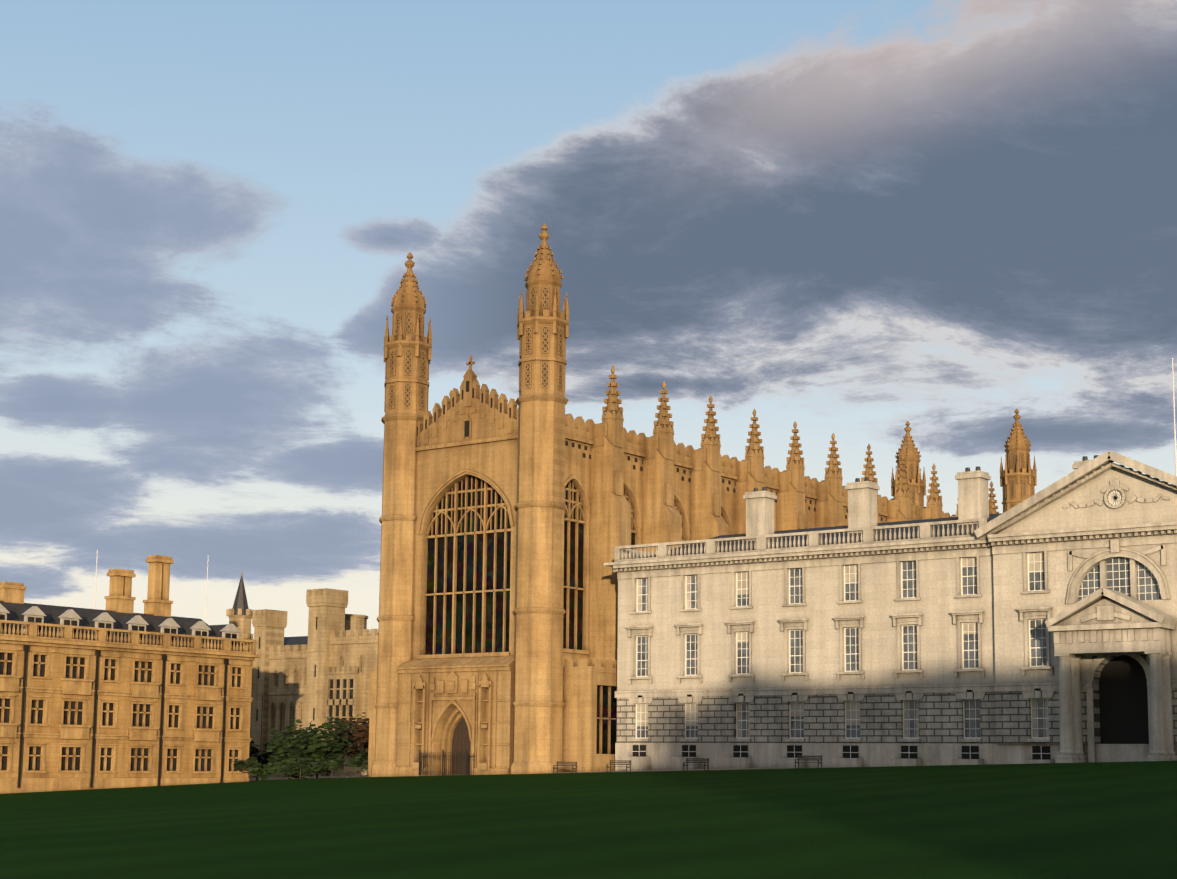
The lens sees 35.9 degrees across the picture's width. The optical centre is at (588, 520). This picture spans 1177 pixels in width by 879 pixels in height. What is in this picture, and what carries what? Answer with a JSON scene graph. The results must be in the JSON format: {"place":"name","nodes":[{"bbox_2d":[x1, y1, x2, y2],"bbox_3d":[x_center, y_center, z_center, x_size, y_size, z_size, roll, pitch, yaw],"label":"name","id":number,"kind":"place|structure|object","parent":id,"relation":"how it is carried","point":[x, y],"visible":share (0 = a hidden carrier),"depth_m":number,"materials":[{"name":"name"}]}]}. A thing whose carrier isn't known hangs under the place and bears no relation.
{"place":"outdoors","nodes":[
{"label":"outdoors","id":0,"kind":"place"},
{"bbox_2d":[0,603,251,787],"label":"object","id":1,"kind":"object","parent":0,"point":[54,719],"depth_m":151.68,"materials":[{"name":"beige stone"}]},
{"bbox_2d":[256,617,317,777],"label":"windows","id":2,"kind":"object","parent":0,"point":[262,695],"visible":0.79,"depth_m":189.80,"materials":[{"name":"black glass"}]},
{"bbox_2d":[248,768,788,780],"bbox_3d":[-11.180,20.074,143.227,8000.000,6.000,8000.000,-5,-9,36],"label":"path","id":3,"kind":"structure","parent":0,"point":[271,778],"depth_m":139.26,"materials":[{"name":"beige gravel"}]},
{"bbox_2d":[0,555,261,793],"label":"trim","id":4,"kind":"structure","parent":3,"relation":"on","point":[119,598],"depth_m":152.44,"materials":[{"name":"beige stone"}]},
{"bbox_2d":[0,601,239,650],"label":"roof","id":5,"kind":"structure","parent":4,"relation":"on","point":[52,613],"depth_m":154.53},
{"bbox_2d":[94,550,208,622],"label":"pole","id":6,"kind":"object","parent":5,"relation":"on","point":[96,578],"visible":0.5,"depth_m":156.59,"materials":[{"name":"white metal"}]},
{"bbox_2d":[232,754,364,780],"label":"hedge","id":7,"kind":"object","parent":3,"relation":"on","point":[253,766],"depth_m":156.40,"materials":[{"name":"green plant"}]},
{"bbox_2d":[226,572,377,777],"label":"building","id":8,"kind":"structure","parent":3,"relation":"on","point":[341,645],"depth_m":191.15,"materials":[{"name":"beige stone"}]},
{"bbox_2d":[232,576,307,650],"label":"roof","id":9,"kind":"structure","parent":8,"relation":"on","point":[240,601],"depth_m":198.10,"materials":[{"name":"grey stone"}]},
{"bbox_2d":[249,717,368,779],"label":"green leaves","id":10,"kind":"object","parent":3,"relation":"on","point":[290,745],"visible":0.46,"depth_m":166.32,"materials":[{"name":"green plant"}]},
{"bbox_2d":[256,736,365,780],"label":"bark","id":11,"kind":"object","parent":3,"relation":"on","point":[356,747],"visible":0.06,"depth_m":173.87,"materials":[{"name":"brown plant"}]},
{"bbox_2d":[332,712,368,758],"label":"autumn leaves","id":12,"kind":"object","parent":11,"relation":"attached to","point":[361,736],"visible":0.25,"depth_m":173.01,"materials":[{"name":"red plant"}]},
{"bbox_2d":[419,750,475,775],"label":"railings","id":13,"kind":"object","parent":3,"relation":"on","point":[426,766],"visible":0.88,"depth_m":142.76,"materials":[{"name":"black metal"}]},
{"bbox_2d":[371,223,568,776],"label":"chapel facade","id":14,"kind":"structure","parent":3,"relation":"on","point":[508,706],"depth_m":145.71,"materials":[{"name":"beige stone"}]},
{"bbox_2d":[452,717,470,774],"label":"door","id":15,"kind":"structure","parent":14,"relation":"in","point":[461,742],"depth_m":145.48,"materials":[{"name":"brown wood"}]},
{"bbox_2d":[340,755,821,777],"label":"benches","id":16,"kind":"object","parent":3,"relation":"on","point":[817,758],"visible":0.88,"depth_m":130.03,"materials":[{"name":"brown wood"}]},
{"bbox_2d":[604,451,1176,770],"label":"gibbs trim","id":17,"kind":"structure","parent":3,"relation":"on","point":[1103,621],"depth_m":124.16,"materials":[{"name":"beige stone"}]},
{"bbox_2d":[643,455,1098,557],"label":"roof balustrade","id":18,"kind":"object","parent":17,"relation":"on","point":[991,516],"depth_m":134.81,"materials":[{"name":"grey stone"}]},
{"bbox_2d":[0,761,1176,878],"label":"lawn","id":19,"kind":"structure","parent":0,"point":[1100,820],"depth_m":47.89,"materials":[{"name":"green plant"}]},
{"bbox_2d":[368,365,1036,776],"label":"chapel","id":20,"kind":"structure","parent":19,"relation":"on","point":[662,501],"depth_m":149.41,"materials":[{"name":"brown stone"}]},
{"bbox_2d":[0,0,1176,639],"label":"sky","id":21,"kind":"structure","parent":0,"point":[856,221],"materials":[{"name":"blue"}]},
{"bbox_2d":[417,381,886,774],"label":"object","id":22,"kind":"object","parent":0,"point":[467,423],"visible":0.1,"depth_m":149.45,"materials":[{"name":"brown stone"}]},
{"bbox_2d":[390,288,1032,509],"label":"lanterns","id":23,"kind":"object","parent":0,"point":[528,369],"visible":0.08,"depth_m":151.81,"materials":[{"name":"brown stone"}]},
{"bbox_2d":[637,552,1048,737],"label":"blinds","id":24,"kind":"object","parent":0,"point":[795,707],"visible":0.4,"depth_m":129.66,"materials":[{"name":"white fabric"}]},
{"bbox_2d":[633,655,1148,759],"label":"dark openings","id":25,"kind":"object","parent":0,"point":[1123,701],"visible":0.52,"depth_m":117.35,"materials":[{"name":"black"}]},
{"bbox_2d":[632,490,1159,758],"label":"gibbs frames","id":26,"kind":"structure","parent":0,"point":[903,652],"depth_m":128.42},
{"bbox_2d":[617,467,1176,737],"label":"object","id":27,"kind":"object","parent":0,"point":[1001,600],"depth_m":126.74,"materials":[{"name":"beige stone"}]},
{"bbox_2d":[617,654,1176,743],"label":"rusticated stone wall","id":28,"kind":"structure","parent":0,"point":[1005,717],"depth_m":127.27,"materials":[{"name":"grey stone"}]},
{"bbox_2d":[1172,358,1176,475],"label":"pole","id":29,"kind":"object","parent":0,"point":[1174,422],"visible":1,"depth_m":121.49,"materials":[{"name":"white metal"}]}
]}

